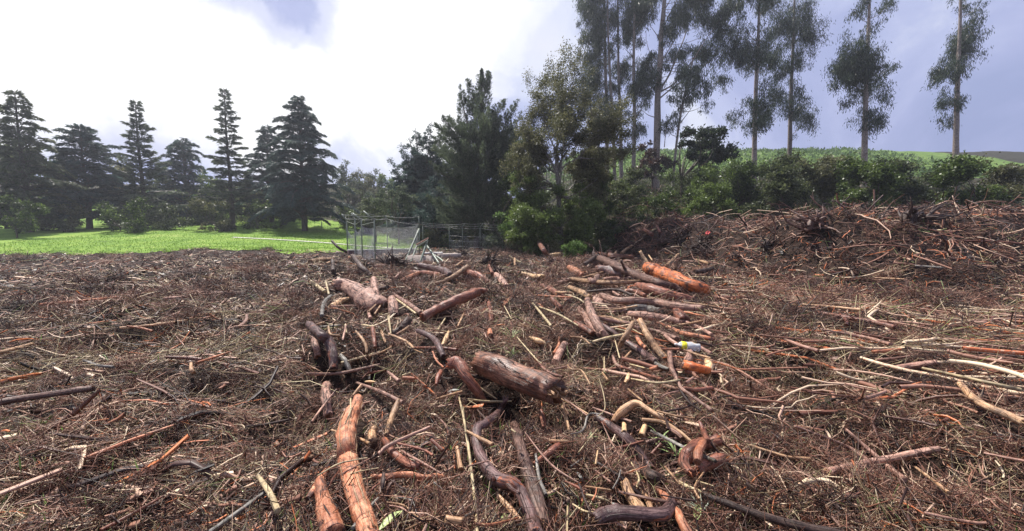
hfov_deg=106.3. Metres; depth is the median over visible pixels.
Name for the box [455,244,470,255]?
root clump
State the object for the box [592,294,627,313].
bark sheet
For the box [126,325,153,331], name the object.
branch
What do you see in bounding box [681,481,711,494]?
stalk
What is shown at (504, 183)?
dark broadleaf tree
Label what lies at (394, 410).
branch
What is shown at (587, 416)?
stick
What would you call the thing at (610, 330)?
branch
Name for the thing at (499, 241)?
olive bush
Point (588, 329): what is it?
branch
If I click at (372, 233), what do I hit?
wire fence
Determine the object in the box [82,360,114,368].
stick
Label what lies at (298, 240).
path
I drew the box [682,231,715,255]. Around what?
root clump
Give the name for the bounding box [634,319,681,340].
bark sheet
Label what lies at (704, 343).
stick
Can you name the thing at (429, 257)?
concrete block
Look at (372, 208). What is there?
light green tree
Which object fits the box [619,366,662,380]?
stick
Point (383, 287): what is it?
branch
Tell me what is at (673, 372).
branch
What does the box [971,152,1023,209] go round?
bank bush
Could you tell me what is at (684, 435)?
stick
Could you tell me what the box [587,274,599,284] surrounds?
log
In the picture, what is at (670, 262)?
log
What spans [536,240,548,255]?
log
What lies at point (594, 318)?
log
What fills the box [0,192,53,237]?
meadow bush
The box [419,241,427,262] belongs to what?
fallen post
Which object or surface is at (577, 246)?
bright shrub
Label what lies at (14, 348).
branch
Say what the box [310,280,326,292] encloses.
branch
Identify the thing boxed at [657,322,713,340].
branch
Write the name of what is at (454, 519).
stick
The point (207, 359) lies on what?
stick
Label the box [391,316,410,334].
branch
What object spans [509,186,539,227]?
bush
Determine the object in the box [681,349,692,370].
branch
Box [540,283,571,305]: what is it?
log
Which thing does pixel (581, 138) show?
understorey tree
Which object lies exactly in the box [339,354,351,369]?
branch
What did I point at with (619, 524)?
stick
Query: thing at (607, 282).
log
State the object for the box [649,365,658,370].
branch
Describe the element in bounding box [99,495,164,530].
stick
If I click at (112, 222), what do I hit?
meadow bush
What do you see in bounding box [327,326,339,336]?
stick
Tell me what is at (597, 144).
olive tree
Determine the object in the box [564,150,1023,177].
hillside
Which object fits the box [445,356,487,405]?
branch
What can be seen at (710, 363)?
branch
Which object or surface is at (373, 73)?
sky
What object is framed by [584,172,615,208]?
understorey tree
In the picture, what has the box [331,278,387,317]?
log
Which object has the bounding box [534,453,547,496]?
stick
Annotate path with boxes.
[236,237,385,247]
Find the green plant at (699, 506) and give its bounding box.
[688,493,714,517]
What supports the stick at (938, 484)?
on the ground at (496, 391)
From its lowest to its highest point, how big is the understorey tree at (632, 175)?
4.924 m
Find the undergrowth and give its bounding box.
[148,161,1023,247]
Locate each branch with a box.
[0,343,33,353]
[0,385,94,405]
[39,296,118,305]
[119,319,187,328]
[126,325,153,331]
[163,292,218,299]
[165,356,202,360]
[238,314,247,327]
[304,363,380,375]
[308,331,320,358]
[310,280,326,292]
[313,476,345,530]
[320,294,332,317]
[320,381,332,418]
[325,280,329,295]
[330,305,357,307]
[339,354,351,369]
[355,330,367,354]
[355,382,404,404]
[368,424,376,443]
[371,326,376,348]
[379,285,388,290]
[382,437,422,470]
[384,398,399,436]
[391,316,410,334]
[393,293,422,313]
[396,298,416,314]
[398,317,412,329]
[411,346,458,351]
[415,328,445,358]
[435,369,442,385]
[441,330,449,346]
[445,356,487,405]
[471,374,492,381]
[471,394,542,530]
[487,301,493,322]
[487,328,492,337]
[510,419,549,529]
[532,442,561,465]
[533,294,572,298]
[534,358,563,377]
[550,296,562,310]
[551,341,567,364]
[552,337,559,354]
[555,291,572,293]
[565,294,583,302]
[573,320,595,335]
[579,271,603,277]
[586,288,632,295]
[588,495,676,527]
[592,333,623,342]
[592,411,654,469]
[599,317,635,324]
[600,316,625,323]
[602,323,618,338]
[602,445,666,485]
[611,355,622,369]
[611,399,668,423]
[616,320,634,349]
[621,422,626,431]
[621,478,645,506]
[624,339,660,363]
[626,288,646,297]
[634,325,677,339]
[635,335,647,349]
[637,318,667,360]
[638,422,647,438]
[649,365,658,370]
[653,487,692,530]
[654,362,668,369]
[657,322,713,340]
[663,334,678,347]
[667,350,713,411]
[678,320,702,326]
[678,433,723,477]
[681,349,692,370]
[682,360,711,373]
[683,301,719,308]
[683,386,713,391]
[686,321,712,335]
[692,452,727,476]
[693,439,706,465]
[701,346,712,354]
[702,493,843,530]
[704,358,712,376]
[780,338,818,351]
[799,288,839,295]
[802,303,861,310]
[817,311,897,329]
[820,328,892,345]
[822,446,941,475]
[839,312,848,326]
[871,348,901,352]
[875,277,904,279]
[895,359,939,371]
[915,265,947,269]
[956,381,1023,426]
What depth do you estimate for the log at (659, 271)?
9.28 m
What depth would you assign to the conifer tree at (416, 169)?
44.23 m
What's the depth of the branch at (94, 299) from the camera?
8.07 m
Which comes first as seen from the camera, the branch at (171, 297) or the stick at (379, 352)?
the stick at (379, 352)
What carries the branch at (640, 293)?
on the ground at (496, 391)
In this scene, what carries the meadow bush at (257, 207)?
on the ground at (496, 391)
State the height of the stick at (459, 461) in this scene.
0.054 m
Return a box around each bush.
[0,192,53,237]
[35,203,92,231]
[92,197,153,233]
[142,202,198,229]
[186,197,238,231]
[239,195,285,228]
[405,175,469,245]
[416,228,441,246]
[435,235,456,247]
[450,234,473,247]
[482,228,499,247]
[483,232,518,250]
[503,205,530,252]
[505,168,610,251]
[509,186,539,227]
[519,230,541,255]
[535,225,560,252]
[565,228,594,253]
[589,220,616,251]
[595,199,618,236]
[608,180,649,217]
[613,213,673,232]
[633,189,688,217]
[671,162,721,192]
[679,178,741,219]
[714,158,770,218]
[739,150,818,219]
[790,152,858,214]
[824,151,909,215]
[871,155,955,206]
[925,150,1015,212]
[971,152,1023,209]
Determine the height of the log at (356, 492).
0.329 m
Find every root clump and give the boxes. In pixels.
[355,257,375,267]
[369,245,414,267]
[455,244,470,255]
[479,246,504,263]
[484,259,504,272]
[540,248,568,264]
[583,241,622,265]
[635,230,649,240]
[652,231,668,244]
[663,220,693,245]
[674,221,693,234]
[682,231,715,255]
[692,241,716,259]
[751,229,786,251]
[774,205,841,240]
[881,197,965,226]
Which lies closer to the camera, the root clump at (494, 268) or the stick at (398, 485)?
the stick at (398, 485)
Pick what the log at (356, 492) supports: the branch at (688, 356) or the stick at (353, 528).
the stick at (353, 528)
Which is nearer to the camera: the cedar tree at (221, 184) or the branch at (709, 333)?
the branch at (709, 333)
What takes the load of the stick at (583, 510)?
on the branch at (619, 512)
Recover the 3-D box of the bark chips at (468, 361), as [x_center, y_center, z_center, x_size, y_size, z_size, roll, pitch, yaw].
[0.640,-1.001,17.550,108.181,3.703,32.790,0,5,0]
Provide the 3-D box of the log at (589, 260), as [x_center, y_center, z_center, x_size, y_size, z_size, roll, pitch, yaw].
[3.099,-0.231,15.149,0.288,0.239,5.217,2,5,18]
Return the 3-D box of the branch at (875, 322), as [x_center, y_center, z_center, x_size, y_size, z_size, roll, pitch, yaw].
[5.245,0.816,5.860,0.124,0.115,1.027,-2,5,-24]
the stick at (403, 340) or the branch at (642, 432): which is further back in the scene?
the stick at (403, 340)
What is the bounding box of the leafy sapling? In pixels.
[492,210,522,251]
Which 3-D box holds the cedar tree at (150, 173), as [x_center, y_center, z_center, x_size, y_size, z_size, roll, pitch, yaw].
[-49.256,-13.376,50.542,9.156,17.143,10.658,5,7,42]
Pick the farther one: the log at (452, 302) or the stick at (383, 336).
the log at (452, 302)
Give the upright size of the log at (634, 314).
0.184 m
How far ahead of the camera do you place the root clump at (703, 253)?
18.16 m
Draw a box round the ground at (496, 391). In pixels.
[0,151,1023,530]
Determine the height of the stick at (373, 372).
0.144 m
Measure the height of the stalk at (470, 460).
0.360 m
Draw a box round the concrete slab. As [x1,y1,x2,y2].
[436,253,460,257]
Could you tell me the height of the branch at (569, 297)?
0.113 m
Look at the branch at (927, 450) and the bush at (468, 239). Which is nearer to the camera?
the branch at (927, 450)
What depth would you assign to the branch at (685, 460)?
2.54 m
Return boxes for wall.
[347,248,415,255]
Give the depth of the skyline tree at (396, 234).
49.03 m
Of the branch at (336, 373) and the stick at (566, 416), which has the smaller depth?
the stick at (566, 416)
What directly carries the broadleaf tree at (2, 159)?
on the ground at (496, 391)
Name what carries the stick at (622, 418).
on the branch at (623, 410)
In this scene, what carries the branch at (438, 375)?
on the ground at (496, 391)
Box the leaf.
[379,511,401,529]
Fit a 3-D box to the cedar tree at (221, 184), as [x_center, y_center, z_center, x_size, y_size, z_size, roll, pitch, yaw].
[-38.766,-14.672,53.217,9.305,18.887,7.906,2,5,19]
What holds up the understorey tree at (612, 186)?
on the ground at (496, 391)
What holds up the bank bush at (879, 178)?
on the ground at (496, 391)
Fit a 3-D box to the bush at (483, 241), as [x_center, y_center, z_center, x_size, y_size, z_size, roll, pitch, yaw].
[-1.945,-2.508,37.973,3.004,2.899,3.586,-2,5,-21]
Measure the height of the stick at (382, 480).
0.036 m
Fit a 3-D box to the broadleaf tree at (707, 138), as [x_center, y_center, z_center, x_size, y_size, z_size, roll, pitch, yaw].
[17.852,-9.335,35.613,6.294,7.759,4.675,0,5,0]
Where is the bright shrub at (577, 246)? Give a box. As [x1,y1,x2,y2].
[561,238,586,256]
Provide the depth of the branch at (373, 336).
5.56 m
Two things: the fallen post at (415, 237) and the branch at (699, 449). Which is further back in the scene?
the fallen post at (415, 237)
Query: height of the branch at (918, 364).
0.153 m
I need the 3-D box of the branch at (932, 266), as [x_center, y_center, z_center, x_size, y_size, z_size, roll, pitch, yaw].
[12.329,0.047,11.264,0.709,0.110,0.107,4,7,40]
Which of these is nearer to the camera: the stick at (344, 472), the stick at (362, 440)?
the stick at (344, 472)
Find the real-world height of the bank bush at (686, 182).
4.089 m
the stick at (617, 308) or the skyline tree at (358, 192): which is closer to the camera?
the stick at (617, 308)
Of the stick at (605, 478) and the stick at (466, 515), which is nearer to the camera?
the stick at (466, 515)
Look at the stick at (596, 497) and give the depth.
2.12 m
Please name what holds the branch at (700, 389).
on the ground at (496, 391)
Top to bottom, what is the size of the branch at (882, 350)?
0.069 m
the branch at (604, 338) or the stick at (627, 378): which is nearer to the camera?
the stick at (627, 378)
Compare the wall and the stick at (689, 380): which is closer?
the stick at (689, 380)
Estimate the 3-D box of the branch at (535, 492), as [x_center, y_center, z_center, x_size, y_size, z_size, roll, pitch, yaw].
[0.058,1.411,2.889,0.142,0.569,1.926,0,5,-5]
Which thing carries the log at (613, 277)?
on the ground at (496, 391)
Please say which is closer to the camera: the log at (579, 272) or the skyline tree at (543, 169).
the log at (579, 272)
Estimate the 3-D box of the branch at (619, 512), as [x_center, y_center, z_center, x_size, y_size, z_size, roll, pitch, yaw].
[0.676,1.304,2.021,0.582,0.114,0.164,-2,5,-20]
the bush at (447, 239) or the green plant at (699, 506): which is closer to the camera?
the green plant at (699, 506)
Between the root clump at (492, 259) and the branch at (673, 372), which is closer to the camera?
the branch at (673, 372)
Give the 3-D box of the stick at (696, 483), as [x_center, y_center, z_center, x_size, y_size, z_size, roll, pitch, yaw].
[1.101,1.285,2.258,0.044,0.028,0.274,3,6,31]
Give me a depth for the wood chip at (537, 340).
5.19 m
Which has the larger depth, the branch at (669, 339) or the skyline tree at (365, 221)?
the skyline tree at (365, 221)
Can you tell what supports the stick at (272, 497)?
on the ground at (496, 391)
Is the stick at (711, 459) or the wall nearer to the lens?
the stick at (711, 459)
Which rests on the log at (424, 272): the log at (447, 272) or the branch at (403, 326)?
the log at (447, 272)
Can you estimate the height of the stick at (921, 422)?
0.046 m
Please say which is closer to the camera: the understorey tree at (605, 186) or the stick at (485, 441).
the stick at (485, 441)
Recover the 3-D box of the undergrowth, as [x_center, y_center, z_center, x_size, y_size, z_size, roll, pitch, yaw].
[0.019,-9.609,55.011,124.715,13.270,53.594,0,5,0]
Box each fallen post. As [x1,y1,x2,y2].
[405,228,419,259]
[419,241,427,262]
[427,245,439,262]
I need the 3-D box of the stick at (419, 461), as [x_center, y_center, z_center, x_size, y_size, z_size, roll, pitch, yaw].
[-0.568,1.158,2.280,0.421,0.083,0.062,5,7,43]
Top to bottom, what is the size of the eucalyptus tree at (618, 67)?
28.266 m
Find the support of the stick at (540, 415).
on the stick at (544, 419)
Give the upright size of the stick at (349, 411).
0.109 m
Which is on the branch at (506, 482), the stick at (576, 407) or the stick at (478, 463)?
the stick at (478, 463)
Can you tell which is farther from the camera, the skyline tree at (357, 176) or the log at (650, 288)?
the skyline tree at (357, 176)
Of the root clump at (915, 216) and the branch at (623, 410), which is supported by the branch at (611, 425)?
the branch at (623, 410)
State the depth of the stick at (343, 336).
5.59 m
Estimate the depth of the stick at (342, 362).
5.32 m
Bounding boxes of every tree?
[0,89,90,231]
[0,143,46,228]
[19,123,139,228]
[34,157,91,226]
[84,100,189,226]
[97,157,149,224]
[145,137,220,220]
[150,175,183,210]
[182,172,234,224]
[193,87,266,223]
[234,125,300,221]
[235,182,262,220]
[246,95,361,230]
[331,205,355,228]
[332,159,374,204]
[338,181,362,226]
[348,167,377,198]
[348,203,381,232]
[354,191,380,229]
[359,197,385,241]
[362,168,385,190]
[369,198,391,233]
[370,183,421,243]
[376,173,394,214]
[378,122,452,240]
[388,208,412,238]
[425,68,522,248]
[447,182,484,237]
[482,171,501,236]
[493,139,524,229]
[497,32,641,250]
[500,176,525,250]
[516,138,551,211]
[527,160,554,209]
[563,129,596,221]
[570,101,617,194]
[572,0,623,172]
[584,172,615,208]
[600,0,625,187]
[605,179,634,214]
[608,0,642,177]
[610,0,666,182]
[618,164,649,203]
[635,139,677,194]
[642,0,749,189]
[653,169,694,206]
[655,58,715,185]
[676,123,744,201]
[679,162,723,210]
[725,0,792,186]
[751,0,835,164]
[820,0,900,190]
[920,0,994,190]
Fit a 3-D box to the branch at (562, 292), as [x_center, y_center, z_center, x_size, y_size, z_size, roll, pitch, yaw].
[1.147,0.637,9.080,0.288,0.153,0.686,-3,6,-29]
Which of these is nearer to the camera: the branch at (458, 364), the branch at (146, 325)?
the branch at (458, 364)
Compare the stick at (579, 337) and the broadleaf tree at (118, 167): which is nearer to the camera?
the stick at (579, 337)
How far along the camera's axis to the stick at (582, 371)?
3.80 m
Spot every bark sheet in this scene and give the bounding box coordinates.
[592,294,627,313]
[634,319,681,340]
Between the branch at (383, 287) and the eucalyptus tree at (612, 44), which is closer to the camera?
the branch at (383, 287)
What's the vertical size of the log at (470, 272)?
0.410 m
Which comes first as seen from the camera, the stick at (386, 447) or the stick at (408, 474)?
the stick at (408, 474)
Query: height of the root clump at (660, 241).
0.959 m
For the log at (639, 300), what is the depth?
7.15 m
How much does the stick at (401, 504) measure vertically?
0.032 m
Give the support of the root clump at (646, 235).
on the ground at (496, 391)
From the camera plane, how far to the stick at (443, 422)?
2.94 m
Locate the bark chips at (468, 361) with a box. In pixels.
[0,209,1023,530]
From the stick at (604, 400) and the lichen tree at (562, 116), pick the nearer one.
the stick at (604, 400)
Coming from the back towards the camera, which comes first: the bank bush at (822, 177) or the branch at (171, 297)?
the bank bush at (822, 177)
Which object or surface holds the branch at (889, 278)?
on the ground at (496, 391)
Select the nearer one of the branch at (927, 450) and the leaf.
the leaf
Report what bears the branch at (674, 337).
on the ground at (496, 391)
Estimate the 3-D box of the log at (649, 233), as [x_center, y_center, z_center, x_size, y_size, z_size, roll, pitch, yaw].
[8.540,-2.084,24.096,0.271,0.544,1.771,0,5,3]
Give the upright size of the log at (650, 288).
0.376 m
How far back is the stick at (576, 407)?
3.41 m
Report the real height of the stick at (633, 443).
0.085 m
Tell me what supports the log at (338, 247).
on the ground at (496, 391)
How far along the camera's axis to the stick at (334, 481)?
2.12 m
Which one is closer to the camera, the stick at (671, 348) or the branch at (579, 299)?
the stick at (671, 348)
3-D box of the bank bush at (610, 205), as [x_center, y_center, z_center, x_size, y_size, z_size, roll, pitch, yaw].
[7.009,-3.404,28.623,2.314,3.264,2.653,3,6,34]
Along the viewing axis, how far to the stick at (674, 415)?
3.06 m
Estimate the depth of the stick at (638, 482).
2.26 m
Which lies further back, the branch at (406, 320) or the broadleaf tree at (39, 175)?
the broadleaf tree at (39, 175)
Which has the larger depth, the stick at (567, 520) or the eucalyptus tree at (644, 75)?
the eucalyptus tree at (644, 75)
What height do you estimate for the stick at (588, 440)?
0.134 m
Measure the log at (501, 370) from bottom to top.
0.284 m
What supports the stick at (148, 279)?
on the ground at (496, 391)
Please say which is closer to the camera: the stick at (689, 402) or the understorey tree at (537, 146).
the stick at (689, 402)
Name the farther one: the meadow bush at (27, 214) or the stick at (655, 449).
the meadow bush at (27, 214)
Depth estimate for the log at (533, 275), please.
12.37 m
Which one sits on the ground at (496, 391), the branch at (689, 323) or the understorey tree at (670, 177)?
the understorey tree at (670, 177)
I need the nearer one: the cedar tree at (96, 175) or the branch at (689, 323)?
the branch at (689, 323)
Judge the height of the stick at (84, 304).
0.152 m
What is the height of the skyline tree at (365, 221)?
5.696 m
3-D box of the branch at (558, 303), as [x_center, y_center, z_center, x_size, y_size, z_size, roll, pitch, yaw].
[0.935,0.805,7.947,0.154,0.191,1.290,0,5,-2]
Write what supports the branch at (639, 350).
on the ground at (496, 391)
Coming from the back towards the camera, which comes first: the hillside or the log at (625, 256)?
the hillside
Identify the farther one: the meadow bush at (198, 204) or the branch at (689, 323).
the meadow bush at (198, 204)
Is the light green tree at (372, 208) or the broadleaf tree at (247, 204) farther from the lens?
the broadleaf tree at (247, 204)
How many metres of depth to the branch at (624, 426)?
3.09 m
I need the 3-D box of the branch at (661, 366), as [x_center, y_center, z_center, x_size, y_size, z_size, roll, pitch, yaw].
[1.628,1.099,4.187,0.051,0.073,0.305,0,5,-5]
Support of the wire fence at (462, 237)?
on the ground at (496, 391)
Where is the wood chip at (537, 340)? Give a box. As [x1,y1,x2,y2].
[529,336,545,343]
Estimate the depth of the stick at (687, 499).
2.10 m
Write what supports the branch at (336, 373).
on the ground at (496, 391)
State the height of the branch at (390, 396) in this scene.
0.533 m
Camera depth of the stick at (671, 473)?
2.31 m
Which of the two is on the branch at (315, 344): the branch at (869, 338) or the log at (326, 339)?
the log at (326, 339)
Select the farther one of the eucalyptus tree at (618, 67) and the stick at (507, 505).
the eucalyptus tree at (618, 67)
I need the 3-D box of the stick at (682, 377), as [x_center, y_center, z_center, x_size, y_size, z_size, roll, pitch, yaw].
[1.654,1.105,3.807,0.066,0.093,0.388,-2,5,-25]
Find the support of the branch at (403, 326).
on the branch at (406, 320)
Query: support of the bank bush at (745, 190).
on the ground at (496, 391)
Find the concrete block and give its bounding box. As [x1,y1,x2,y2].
[407,255,437,263]
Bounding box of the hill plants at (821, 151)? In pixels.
[527,146,1022,192]
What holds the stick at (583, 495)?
on the branch at (619, 512)
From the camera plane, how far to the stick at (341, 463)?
1.78 m
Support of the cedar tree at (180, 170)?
on the meadow
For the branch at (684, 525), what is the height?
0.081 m
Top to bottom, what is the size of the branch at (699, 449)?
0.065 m
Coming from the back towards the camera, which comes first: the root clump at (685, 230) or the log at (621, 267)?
the root clump at (685, 230)
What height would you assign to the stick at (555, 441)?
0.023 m
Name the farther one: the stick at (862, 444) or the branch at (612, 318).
the branch at (612, 318)
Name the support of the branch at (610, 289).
on the log at (576, 290)
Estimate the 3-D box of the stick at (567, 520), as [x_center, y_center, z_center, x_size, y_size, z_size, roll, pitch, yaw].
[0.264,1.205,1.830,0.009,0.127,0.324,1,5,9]
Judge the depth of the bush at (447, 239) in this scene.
38.34 m
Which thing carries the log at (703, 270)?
on the ground at (496, 391)
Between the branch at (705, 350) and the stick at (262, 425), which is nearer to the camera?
the stick at (262, 425)
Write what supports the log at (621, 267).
on the ground at (496, 391)
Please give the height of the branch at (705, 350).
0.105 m
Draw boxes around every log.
[305,321,338,372]
[307,257,333,263]
[328,297,353,306]
[331,240,347,253]
[331,259,334,272]
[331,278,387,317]
[334,394,378,530]
[351,254,372,276]
[370,276,378,292]
[388,295,398,320]
[404,271,419,280]
[409,270,442,275]
[417,263,452,276]
[419,287,487,321]
[422,264,469,283]
[433,309,452,317]
[462,270,490,282]
[470,351,567,406]
[488,264,493,274]
[493,272,509,289]
[520,272,544,279]
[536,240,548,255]
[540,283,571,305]
[545,252,561,257]
[567,265,584,276]
[567,285,591,299]
[570,277,641,284]
[577,306,600,337]
[582,254,597,265]
[584,297,608,340]
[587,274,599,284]
[590,251,633,259]
[596,255,695,293]
[596,265,627,277]
[599,293,705,311]
[603,276,630,279]
[620,245,632,253]
[626,304,664,312]
[626,311,687,326]
[634,282,694,300]
[639,250,647,261]
[642,262,710,293]
[643,228,653,236]
[665,253,679,267]
[672,308,690,320]
[694,266,713,273]
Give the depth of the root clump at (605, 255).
16.53 m
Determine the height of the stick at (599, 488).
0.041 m
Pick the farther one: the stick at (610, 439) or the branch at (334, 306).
the branch at (334, 306)
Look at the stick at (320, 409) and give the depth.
3.61 m
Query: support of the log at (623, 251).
on the ground at (496, 391)
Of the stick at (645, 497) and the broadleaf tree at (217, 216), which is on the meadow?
the broadleaf tree at (217, 216)
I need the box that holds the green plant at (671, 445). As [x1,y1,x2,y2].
[659,436,686,455]
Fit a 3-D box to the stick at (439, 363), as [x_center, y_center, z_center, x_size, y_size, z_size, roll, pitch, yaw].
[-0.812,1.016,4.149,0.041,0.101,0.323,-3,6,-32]
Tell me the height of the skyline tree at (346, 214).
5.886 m
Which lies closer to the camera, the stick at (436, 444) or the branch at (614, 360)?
the stick at (436, 444)
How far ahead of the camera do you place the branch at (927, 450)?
2.83 m
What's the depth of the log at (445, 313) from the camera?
7.45 m
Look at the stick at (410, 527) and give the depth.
1.67 m
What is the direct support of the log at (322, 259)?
on the ground at (496, 391)
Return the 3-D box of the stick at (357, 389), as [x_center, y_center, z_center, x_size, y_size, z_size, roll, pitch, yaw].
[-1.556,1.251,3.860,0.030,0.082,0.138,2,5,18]
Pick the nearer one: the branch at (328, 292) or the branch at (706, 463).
the branch at (706, 463)
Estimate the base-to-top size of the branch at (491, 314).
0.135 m
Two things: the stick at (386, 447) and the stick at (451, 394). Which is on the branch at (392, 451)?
the stick at (386, 447)
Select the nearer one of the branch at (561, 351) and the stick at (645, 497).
the stick at (645, 497)
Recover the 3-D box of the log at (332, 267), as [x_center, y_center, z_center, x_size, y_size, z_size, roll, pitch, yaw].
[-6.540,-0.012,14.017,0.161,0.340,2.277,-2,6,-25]
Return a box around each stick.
[65,302,105,306]
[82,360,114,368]
[85,424,174,459]
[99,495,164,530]
[131,278,164,280]
[189,362,195,374]
[195,350,232,363]
[209,491,265,530]
[245,419,288,427]
[256,474,280,514]
[305,466,329,501]
[310,389,336,422]
[317,457,366,475]
[326,476,364,484]
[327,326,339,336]
[331,429,370,444]
[341,351,379,363]
[342,324,346,340]
[342,456,374,473]
[345,398,351,423]
[350,467,378,474]
[351,497,379,530]
[352,384,362,395]
[361,370,385,378]
[368,346,391,356]
[369,475,392,490]
[370,471,445,479]
[377,425,430,455]
[380,330,385,342]
[380,472,385,490]
[386,370,400,381]
[387,501,422,519]
[388,333,414,348]
[390,479,426,492]
[390,505,416,519]
[391,441,433,455]
[398,497,416,511]
[400,450,441,473]
[402,376,418,379]
[405,511,457,530]
[430,438,443,451]
[432,351,443,367]
[436,390,462,399]
[436,415,449,436]
[444,515,464,524]
[455,446,462,470]
[465,505,489,516]
[466,430,493,445]
[466,460,489,466]
[467,398,511,402]
[475,517,518,526]
[496,494,522,523]
[518,338,541,363]
[525,432,578,483]
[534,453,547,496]
[538,410,544,427]
[539,306,577,324]
[540,409,545,426]
[547,365,569,369]
[549,439,568,442]
[561,405,569,429]
[564,398,586,415]
[565,481,584,492]
[566,505,567,530]
[567,364,590,384]
[570,336,589,344]
[570,412,602,434]
[572,503,593,512]
[578,429,597,452]
[578,483,591,514]
[585,485,611,490]
[586,494,608,501]
[592,407,632,422]
[592,508,626,528]
[595,470,610,482]
[596,305,637,310]
[597,379,605,416]
[602,422,619,455]
[606,440,643,451]
[612,469,620,488]
[618,490,680,505]
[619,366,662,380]
[624,372,629,383]
[627,388,643,401]
[629,364,648,369]
[630,462,639,487]
[631,378,679,383]
[642,418,690,441]
[642,490,652,506]
[645,437,684,444]
[650,442,662,454]
[651,429,717,462]
[657,410,694,418]
[661,348,680,349]
[661,494,695,501]
[664,466,681,485]
[665,373,696,379]
[666,426,682,438]
[679,390,702,411]
[684,349,710,358]
[684,376,694,383]
[694,471,704,499]
[696,341,711,346]
[698,421,709,443]
[748,444,810,460]
[793,425,867,458]
[845,428,907,481]
[863,390,886,399]
[875,355,909,360]
[885,415,937,426]
[914,466,951,494]
[922,367,1022,391]
[924,511,990,525]
[984,452,1023,461]
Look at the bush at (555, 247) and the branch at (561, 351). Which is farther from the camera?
the bush at (555, 247)
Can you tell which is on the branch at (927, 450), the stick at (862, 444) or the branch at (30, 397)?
the stick at (862, 444)
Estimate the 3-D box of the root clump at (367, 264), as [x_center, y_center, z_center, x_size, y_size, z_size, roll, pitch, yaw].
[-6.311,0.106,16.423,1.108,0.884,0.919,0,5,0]
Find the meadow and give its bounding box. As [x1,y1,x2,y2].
[0,189,431,254]
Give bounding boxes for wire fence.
[341,211,419,260]
[422,222,525,251]
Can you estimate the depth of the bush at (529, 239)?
24.92 m
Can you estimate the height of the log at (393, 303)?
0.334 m
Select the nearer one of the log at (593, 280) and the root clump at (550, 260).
the log at (593, 280)
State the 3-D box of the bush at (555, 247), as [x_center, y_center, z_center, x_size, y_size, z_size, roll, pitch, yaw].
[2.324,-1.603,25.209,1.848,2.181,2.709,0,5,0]
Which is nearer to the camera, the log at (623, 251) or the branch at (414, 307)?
the branch at (414, 307)
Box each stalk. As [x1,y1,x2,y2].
[458,397,478,530]
[532,303,551,326]
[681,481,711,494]
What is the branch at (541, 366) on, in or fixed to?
on the ground at (496, 391)
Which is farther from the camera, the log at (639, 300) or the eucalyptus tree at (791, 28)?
the eucalyptus tree at (791, 28)
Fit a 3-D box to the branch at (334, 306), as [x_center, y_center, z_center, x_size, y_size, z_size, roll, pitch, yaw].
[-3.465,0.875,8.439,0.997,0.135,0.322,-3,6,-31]
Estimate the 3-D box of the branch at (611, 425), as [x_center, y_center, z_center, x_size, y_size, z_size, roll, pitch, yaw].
[0.879,1.397,3.093,0.116,0.191,0.712,-2,5,-23]
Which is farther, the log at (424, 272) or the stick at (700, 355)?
the log at (424, 272)
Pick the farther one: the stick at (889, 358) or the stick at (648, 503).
the stick at (889, 358)
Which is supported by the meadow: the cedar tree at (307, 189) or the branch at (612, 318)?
the cedar tree at (307, 189)
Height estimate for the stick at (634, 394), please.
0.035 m
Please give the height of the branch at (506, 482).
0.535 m
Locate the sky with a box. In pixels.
[0,0,1023,197]
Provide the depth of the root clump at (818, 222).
14.30 m
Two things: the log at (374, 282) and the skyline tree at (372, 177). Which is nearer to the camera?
the log at (374, 282)
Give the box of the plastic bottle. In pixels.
[674,341,700,351]

